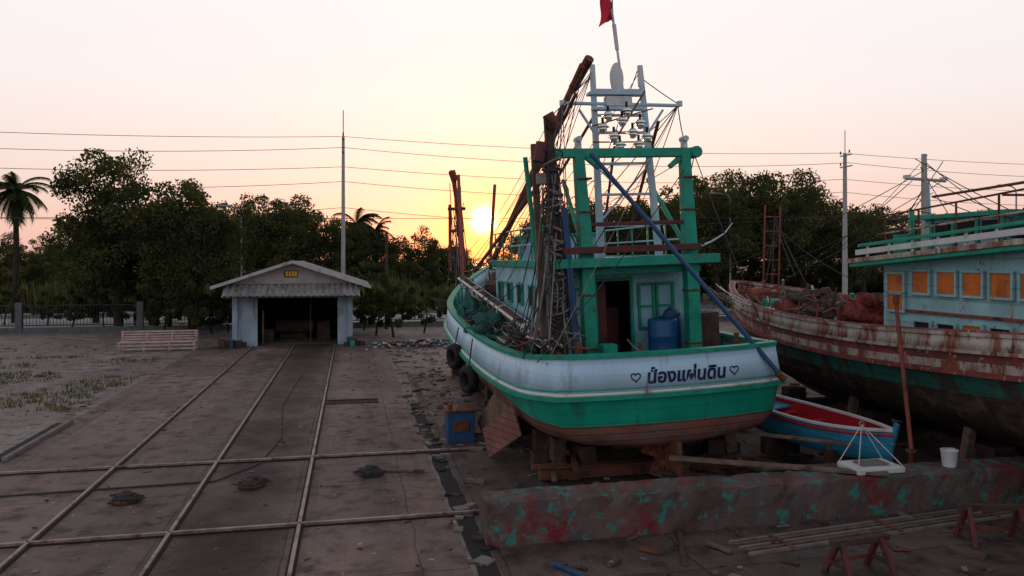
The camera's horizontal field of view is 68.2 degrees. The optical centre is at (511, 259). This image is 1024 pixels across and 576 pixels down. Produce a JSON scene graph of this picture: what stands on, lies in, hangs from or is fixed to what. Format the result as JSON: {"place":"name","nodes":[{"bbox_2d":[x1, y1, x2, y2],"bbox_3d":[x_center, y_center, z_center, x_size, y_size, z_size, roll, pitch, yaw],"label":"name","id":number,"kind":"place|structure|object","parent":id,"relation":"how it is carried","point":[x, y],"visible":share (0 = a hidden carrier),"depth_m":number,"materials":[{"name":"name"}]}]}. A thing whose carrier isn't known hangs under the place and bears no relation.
{"place":"outdoors","nodes":[
{"label":"outdoors","id":0,"kind":"place"},
{"bbox_2d":[0,309,730,327],"bbox_3d":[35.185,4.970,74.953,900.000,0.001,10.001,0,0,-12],"label":"road","id":1,"kind":"structure","parent":0,"point":[106,321],"depth_m":61.10,"materials":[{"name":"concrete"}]},
{"bbox_2d":[0,286,38,324],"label":"shrub","id":2,"kind":"object","parent":1,"relation":"on","point":[5,294],"visible":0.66,"depth_m":58.26,"materials":[{"name":"green plant"}]},
{"bbox_2d":[0,171,52,322],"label":"palm tree","id":3,"kind":"object","parent":1,"relation":"on","point":[18,200],"visible":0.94,"depth_m":59.79,"materials":[{"name":"green plant"}]},
{"bbox_2d":[40,206,109,322],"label":"broadleaf tree","id":4,"kind":"object","parent":1,"relation":"on","point":[97,318],"visible":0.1,"depth_m":57.29,"materials":[{"name":"green plant"}]},
{"bbox_2d":[65,200,206,324],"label":"broadleaf tree","id":5,"kind":"object","parent":1,"relation":"on","point":[125,294],"visible":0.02,"depth_m":56.42,"materials":[{"name":"green plant"}]},
{"bbox_2d":[431,290,451,314],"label":"shrub","id":6,"kind":"object","parent":1,"relation":"on","point":[445,296],"visible":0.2,"depth_m":62.20,"materials":[{"name":"green plant"}]},
{"bbox_2d":[0,301,731,314],"bbox_3d":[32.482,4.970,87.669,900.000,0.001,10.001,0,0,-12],"label":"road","id":7,"kind":"structure","parent":0,"point":[710,303],"depth_m":79.11,"materials":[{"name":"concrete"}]},
{"bbox_2d":[0,270,458,313],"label":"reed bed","id":8,"kind":"object","parent":7,"relation":"on","point":[33,295],"visible":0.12,"depth_m":73.08,"materials":[{"name":"green plant"}]},
{"bbox_2d":[710,192,730,303],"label":"street lamp","id":9,"kind":"object","parent":7,"relation":"on","point":[730,242],"visible":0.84,"depth_m":80.52,"materials":[{"name":"metal"}]},
{"bbox_2d":[0,321,741,575],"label":"dirt yard","id":10,"kind":"structure","parent":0,"point":[53,344],"depth_m":37.24,"materials":[{"name":"brown soil"}]},
{"bbox_2d":[0,427,47,453],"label":"concrete pad","id":11,"kind":"object","parent":10,"relation":"on","point":[7,442],"visible":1,"depth_m":21.47,"materials":[{"name":"grey concrete"}]},
{"bbox_2d":[0,419,73,461],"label":"gutter","id":12,"kind":"object","parent":10,"relation":"on","point":[19,448],"visible":1,"depth_m":20.61,"materials":[{"name":"concrete"}]},
{"bbox_2d":[0,354,163,411],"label":"grass tufts","id":13,"kind":"object","parent":10,"relation":"on","point":[56,393],"visible":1,"depth_m":30.07,"materials":[{"name":"green plant"}]},
{"bbox_2d":[0,342,190,440],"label":"gravel chips","id":14,"kind":"object","parent":10,"relation":"on","point":[77,369],"visible":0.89,"depth_m":35.62,"materials":[{"name":"concrete"}]},
{"bbox_2d":[117,330,198,351],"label":"slatted bench","id":15,"kind":"object","parent":10,"relation":"on","point":[169,344],"visible":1,"depth_m":41.75,"materials":[{"name":"pink paint"}]},
{"bbox_2d":[142,283,182,334],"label":"shrub","id":16,"kind":"object","parent":10,"relation":"on","point":[160,309],"visible":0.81,"depth_m":49.88,"materials":[{"name":"green plant"}]},
{"bbox_2d":[115,178,260,331],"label":"broadleaf tree","id":17,"kind":"object","parent":10,"relation":"on","point":[204,262],"visible":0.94,"depth_m":49.96,"materials":[{"name":"green plant"}]},
{"bbox_2d":[162,281,224,329],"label":"shrub","id":18,"kind":"object","parent":10,"relation":"on","point":[199,317],"visible":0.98,"depth_m":48.50,"materials":[{"name":"green plant"}]},
{"bbox_2d":[180,281,231,333],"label":"shrub","id":19,"kind":"object","parent":10,"relation":"on","point":[210,305],"visible":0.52,"depth_m":50.61,"materials":[{"name":"green plant"}]},
{"bbox_2d":[210,296,231,332],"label":"shrub","id":20,"kind":"object","parent":10,"relation":"on","point":[227,321],"visible":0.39,"depth_m":51.60,"materials":[{"name":"green plant"}]},
{"bbox_2d":[0,342,473,575],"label":"slipway slab","id":21,"kind":"structure","parent":10,"relation":"on","point":[346,492],"depth_m":17.28,"materials":[{"name":"concrete"}]},
{"bbox_2d":[107,490,145,504],"bbox_3d":[-7.964,4.890,15.640,0.730,0.200,0.672,0,0,-26],"label":"cable anchor","id":22,"kind":"object","parent":21,"relation":"on","point":[127,497],"visible":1,"depth_m":15.49,"materials":[{"name":"metal"}]},
{"bbox_2d":[0,346,253,573],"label":"slipway rail","id":23,"kind":"object","parent":21,"relation":"on","point":[6,563],"visible":1,"depth_m":16.57,"materials":[{"name":"metal"}]},
{"bbox_2d":[137,345,295,575],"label":"slipway rail","id":24,"kind":"object","parent":21,"relation":"on","point":[148,566],"visible":1,"depth_m":16.16,"materials":[{"name":"metal"}]},
{"bbox_2d":[4,348,451,573],"bbox_3d":[-8.512,4.975,23.297,11.056,0.049,38.900,0,0,-12],"label":"debris","id":25,"kind":"object","parent":21,"relation":"on","point":[133,512],"visible":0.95,"depth_m":17.77,"materials":[{"name":"concrete"}]},
{"bbox_2d":[231,475,272,488],"bbox_3d":[-5.761,4.890,16.719,0.638,0.200,0.748,0,0,22],"label":"cable anchor","id":26,"kind":"object","parent":21,"relation":"on","point":[253,482],"visible":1,"depth_m":16.58,"materials":[{"name":"metal"}]},
{"bbox_2d":[285,344,335,575],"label":"slipway rail","id":27,"kind":"object","parent":21,"relation":"on","point":[291,566],"visible":1,"depth_m":16.21,"materials":[{"name":"metal"}]},
{"bbox_2d":[326,398,378,403],"bbox_3d":[-5.606,4.973,26.616,1.800,0.050,0.650,0,0,-12],"label":"inspection pit","id":28,"kind":"object","parent":21,"relation":"on","point":[349,401],"visible":1,"depth_m":26.60,"materials":[{"name":"metal"}]},
{"bbox_2d":[353,465,384,476],"bbox_3d":[-3.313,4.890,17.595,0.655,0.200,0.653,0,0,-33],"label":"cable anchor","id":29,"kind":"object","parent":21,"relation":"on","point":[371,471],"visible":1,"depth_m":17.47,"materials":[{"name":"metal"}]},
{"bbox_2d":[356,469,424,471],"bbox_3d":[-2.862,4.950,17.794,1.600,0.055,0.100,0,0,-1],"label":"loose plank","id":30,"kind":"object","parent":21,"relation":"on","point":[404,470],"visible":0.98,"depth_m":17.75,"materials":[{"name":"brown wood"}]},
{"bbox_2d":[210,260,371,348],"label":"winch shed","id":31,"kind":"structure","parent":10,"relation":"on","point":[291,299],"depth_m":44.17,"materials":[{"name":"white paint"}]},
{"bbox_2d":[284,270,297,276],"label":"gable vent window","id":32,"kind":"structure","parent":31,"relation":"in","point":[287,273],"depth_m":43.92,"materials":[{"name":"yellow glass"}]},
{"bbox_2d":[353,289,384,329],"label":"shrub","id":33,"kind":"object","parent":10,"relation":"on","point":[355,303],"visible":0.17,"depth_m":54.30,"materials":[{"name":"green plant"}]},
{"bbox_2d":[354,281,400,335],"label":"shrub","id":34,"kind":"object","parent":10,"relation":"on","point":[362,318],"visible":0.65,"depth_m":50.07,"materials":[{"name":"green plant"}]},
{"bbox_2d":[381,231,391,328],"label":"utility pole","id":35,"kind":"object","parent":10,"relation":"on","point":[386,239],"visible":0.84,"depth_m":54.81,"materials":[{"name":"metal"}]},
{"bbox_2d":[359,272,417,336],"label":"shrub","id":36,"kind":"object","parent":10,"relation":"on","point":[394,303],"visible":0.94,"depth_m":48.46,"materials":[{"name":"green plant"}]},
{"bbox_2d":[362,339,450,349],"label":"litter pile","id":37,"kind":"object","parent":10,"relation":"on","point":[445,343],"visible":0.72,"depth_m":43.46,"materials":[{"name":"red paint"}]},
{"bbox_2d":[401,281,447,332],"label":"shrub","id":38,"kind":"object","parent":10,"relation":"on","point":[427,303],"visible":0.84,"depth_m":51.81,"materials":[{"name":"green plant"}]},
{"bbox_2d":[0,296,883,333],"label":"boundary fence","id":39,"kind":"object","parent":10,"relation":"on","point":[20,329],"visible":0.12,"depth_m":52.35,"materials":[{"name":"concrete"}]},
{"bbox_2d":[408,400,501,575],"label":"drain trench","id":40,"kind":"object","parent":10,"relation":"on","point":[449,482],"visible":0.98,"depth_m":15.60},
{"bbox_2d":[410,400,495,566],"bbox_3d":[-1.635,4.978,18.097,0.665,0.080,17.946,0,0,-12],"label":"trench rubble","id":41,"kind":"object","parent":40,"relation":"on","point":[481,560],"visible":0.96,"depth_m":15.08,"materials":[{"name":"stone"}]},
{"bbox_2d":[385,344,531,457],"bbox_3d":[-3.577,4.970,32.509,2.992,0.106,27.161,0,0,-12],"label":"rubble by kerb","id":42,"kind":"object","parent":10,"relation":"on","point":[429,443],"visible":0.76,"depth_m":29.60,"materials":[{"name":"stone"}]},
{"bbox_2d":[723,293,739,313],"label":"shrub","id":43,"kind":"object","parent":10,"relation":"on","point":[728,306],"visible":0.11,"depth_m":61.44,"materials":[{"name":"green plant"}]},
{"bbox_2d":[417,381,484,426],"bbox_3d":[-1.600,4.988,27.008,2.900,0.001,8.500,0,0,-12],"label":"concrete apron","id":44,"kind":"object","parent":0,"point":[437,399],"visible":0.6,"depth_m":27.43,"materials":[{"name":"grey concrete"}]},
{"bbox_2d":[35,261,883,300],"bbox_3d":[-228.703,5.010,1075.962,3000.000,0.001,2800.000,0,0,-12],"label":"ground","id":45,"kind":"structure","parent":0,"point":[705,298],"depth_m":303.04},
{"bbox_2d":[30,291,65,324],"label":"shrub","id":46,"kind":"object","parent":45,"relation":"on","point":[49,308],"visible":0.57,"depth_m":57.65,"materials":[{"name":"green plant"}]},
{"bbox_2d":[64,279,132,325],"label":"shrub","id":47,"kind":"object","parent":45,"relation":"on","point":[96,313],"visible":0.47,"depth_m":55.53,"materials":[{"name":"green plant"}]},
{"bbox_2d":[180,199,263,323],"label":"broadleaf tree","id":48,"kind":"object","parent":45,"relation":"on","point":[245,247],"visible":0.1,"depth_m":57.86,"materials":[{"name":"green plant"}]},
{"bbox_2d":[330,207,381,266],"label":"palm tree","id":49,"kind":"object","parent":45,"relation":"on","point":[363,224],"visible":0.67,"depth_m":93.92,"materials":[{"name":"green plant"}]},
{"bbox_2d":[0,307,730,318],"bbox_3d":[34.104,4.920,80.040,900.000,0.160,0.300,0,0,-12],"label":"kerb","id":50,"kind":"structure","parent":45,"relation":"on","point":[183,315],"depth_m":65.20,"materials":[{"name":"concrete"}]},
{"bbox_2d":[0,305,731,316],"bbox_3d":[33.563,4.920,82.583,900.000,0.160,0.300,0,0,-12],"label":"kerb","id":51,"kind":"structure","parent":45,"relation":"on","point":[132,314],"depth_m":66.47,"materials":[{"name":"concrete"}]},
{"bbox_2d":[364,216,394,267],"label":"palm tree","id":52,"kind":"object","parent":45,"relation":"on","point":[378,227],"visible":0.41,"depth_m":95.36,"materials":[{"name":"green plant"}]},
{"bbox_2d":[0,255,883,300],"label":"undergrowth hedge","id":53,"kind":"object","parent":45,"relation":"on","point":[31,272],"visible":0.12,"depth_m":85.99,"materials":[{"name":"green plant"}]},
{"bbox_2d":[0,167,986,305],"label":"distant tree line","id":54,"kind":"object","parent":45,"relation":"on","point":[295,239],"visible":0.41,"depth_m":87.74,"materials":[{"name":"green plant"}]},
{"bbox_2d":[704,267,738,303],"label":"shrub","id":55,"kind":"object","parent":45,"relation":"on","point":[724,278],"visible":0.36,"depth_m":83.80,"materials":[{"name":"green plant"}]},
{"bbox_2d":[702,277,883,299],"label":"white perimeter wall","id":56,"kind":"structure","parent":45,"relation":"on","point":[708,296],"depth_m":96.76,"materials":[{"name":"paint"}]},
{"bbox_2d":[0,0,1023,261],"label":"sky","id":57,"kind":"structure","parent":0,"point":[759,80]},
{"bbox_2d":[406,371,1023,575],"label":"dark yard slab","id":58,"kind":"structure","parent":0,"point":[928,554],"depth_m":13.18,"materials":[{"name":"concrete"}]},
{"bbox_2d":[443,403,476,442],"bbox_3d":[-1.460,4.475,21.057,0.850,1.050,0.900,0,0,-12],"label":"winch housing","id":59,"kind":"object","parent":58,"relation":"on","point":[459,423],"visible":1,"depth_m":20.67,"materials":[{"name":"metal"}]},
{"bbox_2d":[553,562,585,575],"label":"loose plank","id":60,"kind":"object","parent":58,"relation":"on","point":[565,568],"visible":1,"depth_m":12.06,"materials":[{"name":"blue wood"}]},
{"bbox_2d":[451,361,795,481],"bbox_3d":[1.632,4.275,25.094,7.086,1.949,18.587,0,0,-12],"label":"slipway cradle","id":61,"kind":"object","parent":58,"relation":"on","point":[501,424],"visible":0.43,"depth_m":18.10,"materials":[{"name":"wood"}]},
{"bbox_2d":[443,0,786,477],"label":"fishing trawler","id":62,"kind":"object","parent":61,"relation":"on","point":[562,331],"visible":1,"depth_m":18.15,"materials":[{"name":"green paint"}]},
{"bbox_2d":[497,277,674,352],"bbox_3d":[1.934,1.648,22.412,3.610,2.350,5.900,-2,0,-12],"label":"door and window frames","id":63,"kind":"structure","parent":62,"relation":"in","point":[601,293],"depth_m":19.70,"materials":[{"name":"green paint"}]},
{"bbox_2d":[660,571,669,575],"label":"loose plank","id":64,"kind":"object","parent":58,"relation":"on","point":[665,573],"visible":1,"depth_m":11.91,"materials":[{"name":"brown wood"}]},
{"bbox_2d":[676,528,687,566],"bbox_3d":[2.941,4.960,13.098,0.100,0.089,1.600,0,0,9],"label":"loose plank","id":65,"kind":"object","parent":58,"relation":"on","point":[683,556],"visible":1,"depth_m":12.94,"materials":[{"name":"brown wood"}]},
{"bbox_2d":[651,469,728,476],"bbox_3d":[4.511,4.680,16.294,2.999,0.182,0.180,0,0,8],"label":"loose plank","id":66,"kind":"object","parent":58,"relation":"on","point":[666,472],"visible":0.48,"depth_m":16.38,"materials":[{"name":"brown wood"}]},
{"bbox_2d":[706,541,732,553],"bbox_3d":[3.570,4.950,13.027,0.100,0.053,0.500,0,0,-37],"label":"loose plank","id":67,"kind":"object","parent":58,"relation":"on","point":[719,547],"visible":1,"depth_m":12.99,"materials":[{"name":"brown wood"}]},
{"bbox_2d":[429,382,1016,575],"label":"rubble debris","id":68,"kind":"object","parent":58,"relation":"on","point":[970,553],"visible":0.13,"depth_m":12.95,"materials":[{"name":"stone"}]},
{"bbox_2d":[479,456,1023,546],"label":"concrete slipway beam","id":69,"kind":"structure","parent":58,"relation":"on","point":[529,515],"depth_m":14.17,"materials":[{"name":"grey concrete"}]},
{"bbox_2d":[669,455,888,476],"bbox_3d":[5.327,4.170,15.343,4.200,0.060,0.220,0,0,17],"label":"timber plank","id":70,"kind":"object","parent":69,"relation":"on","point":[769,465],"visible":1,"depth_m":15.31,"materials":[{"name":"brown wood"}]},
{"bbox_2d":[837,421,904,475],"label":"float platform","id":71,"kind":"structure","parent":69,"relation":"on","point":[861,467],"depth_m":15.05,"materials":[{"name":"white paint"}]},
{"bbox_2d":[940,447,958,467],"bbox_3d":[8.934,4.017,15.445,0.354,0.387,0.335,0,0,-12],"label":"white bucket","id":72,"kind":"object","parent":69,"relation":"on","point":[949,457],"visible":1,"depth_m":15.34,"materials":[{"name":"paint"}]},
{"bbox_2d":[736,431,852,445],"bbox_3d":[5.966,4.080,17.625,3.600,0.137,0.200,0,0,22],"label":"loose plank","id":73,"kind":"object","parent":58,"relation":"on","point":[796,438],"visible":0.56,"depth_m":17.34,"materials":[{"name":"brown wood"}]},
{"bbox_2d":[761,463,837,470],"bbox_3d":[6.817,4.630,16.989,2.500,0.110,0.160,0,0,-6],"label":"loose plank","id":74,"kind":"object","parent":58,"relation":"on","point":[824,464],"visible":0.47,"depth_m":16.94,"materials":[{"name":"brown wood"}]},
{"bbox_2d":[760,436,858,462],"bbox_3d":[7.295,4.554,18.434,1.200,0.931,2.100,0,0,-29],"label":"dinghy trestle","id":75,"kind":"object","parent":58,"relation":"on","point":[771,448],"visible":0.38,"depth_m":18.99,"materials":[{"name":"brown wood"}]},
{"bbox_2d":[756,394,899,461],"bbox_3d":[7.460,4.051,18.145,1.363,0.996,3.953,0,0,-29],"label":"wooden dinghy","id":76,"kind":"object","parent":75,"relation":"on","point":[793,416],"visible":0.82,"depth_m":17.77,"materials":[{"name":"blue paint"}]},
{"bbox_2d":[822,532,897,575],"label":"sawhorse","id":77,"kind":"object","parent":58,"relation":"on","point":[875,540],"visible":1,"depth_m":11.99,"materials":[{"name":"red paint"}]},
{"bbox_2d":[728,509,1012,555],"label":"long timber planks","id":78,"kind":"object","parent":58,"relation":"on","point":[794,540],"visible":0.77,"depth_m":13.87,"materials":[{"name":"wood"}]},
{"bbox_2d":[776,369,1015,459],"bbox_3d":[12.122,4.200,19.445,5.189,1.629,12.500,0,0,-12],"label":"hull cradle","id":79,"kind":"object","parent":58,"relation":"on","point":[920,430],"visible":0.15,"depth_m":20.87,"materials":[{"name":"brown wood"}]},
{"bbox_2d":[709,154,1023,455],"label":"rusty trawler","id":80,"kind":"object","parent":79,"relation":"on","point":[955,281],"visible":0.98,"depth_m":17.88,"materials":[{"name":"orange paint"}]},
{"bbox_2d":[885,269,1023,331],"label":"boarded windows","id":81,"kind":"structure","parent":80,"relation":"in","point":[1000,284],"depth_m":17.10,"materials":[{"name":"teal paint"}]},
{"bbox_2d":[893,295,917,462],"bbox_3d":[8.735,2.900,16.800,0.235,4.200,1.153,0,0,12],"label":"rusted prop pole","id":82,"kind":"object","parent":58,"relation":"on","point":[911,450],"visible":0.84,"depth_m":16.75,"materials":[{"name":"brown metal"}]},
{"bbox_2d":[953,503,1023,548],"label":"sawhorse","id":83,"kind":"object","parent":58,"relation":"on","point":[967,509],"visible":1,"depth_m":13.32,"materials":[{"name":"red paint"}]},
{"label":"verge","id":84,"kind":"structure","parent":0,"visible":0},
{"bbox_2d":[47,280,99,326],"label":"shrub","id":85,"kind":"object","parent":84,"relation":"on","point":[75,299],"visible":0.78,"depth_m":54.91,"materials":[{"name":"green plant"}]},
{"bbox_2d":[49,147,178,325],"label":"broadleaf tree","id":86,"kind":"object","parent":84,"relation":"on","point":[102,241],"visible":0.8,"depth_m":52.01,"materials":[{"name":"green plant"}]},
{"bbox_2d":[111,280,161,325],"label":"shrub","id":87,"kind":"object","parent":84,"relation":"on","point":[131,291],"visible":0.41,"depth_m":54.00,"materials":[{"name":"green plant"}]},
{"bbox_2d":[218,205,241,276],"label":"street lamp","id":88,"kind":"object","parent":84,"relation":"on","point":[241,230],"visible":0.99,"depth_m":57.39,"materials":[{"name":"metal"}]},
{"bbox_2d":[341,110,344,273],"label":"utility pole","id":89,"kind":"object","parent":84,"relation":"on","point":[343,214],"visible":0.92,"depth_m":57.45,"materials":[{"name":"concrete"}]},
{"bbox_2d":[0,132,1023,224],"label":"power lines","id":90,"kind":"object","parent":89,"relation":"attached to","point":[489,177],"visible":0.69,"depth_m":60.90,"materials":[{"name":"metal"}]},
{"bbox_2d":[840,130,852,293],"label":"utility pole","id":91,"kind":"object","parent":84,"relation":"on","point":[844,259],"visible":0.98,"depth_m":66.42,"materials":[{"name":"concrete"}]},
{"bbox_2d":[998,184,1016,208],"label":"street lamp","id":92,"kind":"object","parent":84,"relation":"on","point":[1015,196],"visible":0.28,"depth_m":72.00,"materials":[{"name":"metal"}]},
{"label":"side slab","id":93,"kind":"object","parent":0,"visible":0},
{"bbox_2d":[0,374,301,496],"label":"steel cable","id":94,"kind":"object","parent":93,"relation":"on","point":[149,485],"visible":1,"depth_m":16.61,"materials":[{"name":"metal"}]},
{"bbox_2d":[0,509,478,548],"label":"transfer rail","id":95,"kind":"object","parent":93,"relation":"on","point":[221,530],"depth_m":13.90,"materials":[{"name":"metal"}]},
{"bbox_2d":[0,446,482,475],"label":"transfer rail","id":96,"kind":"object","parent":93,"relation":"on","point":[22,472],"visible":0.86,"depth_m":18.56,"materials":[{"name":"metal"}]}
]}

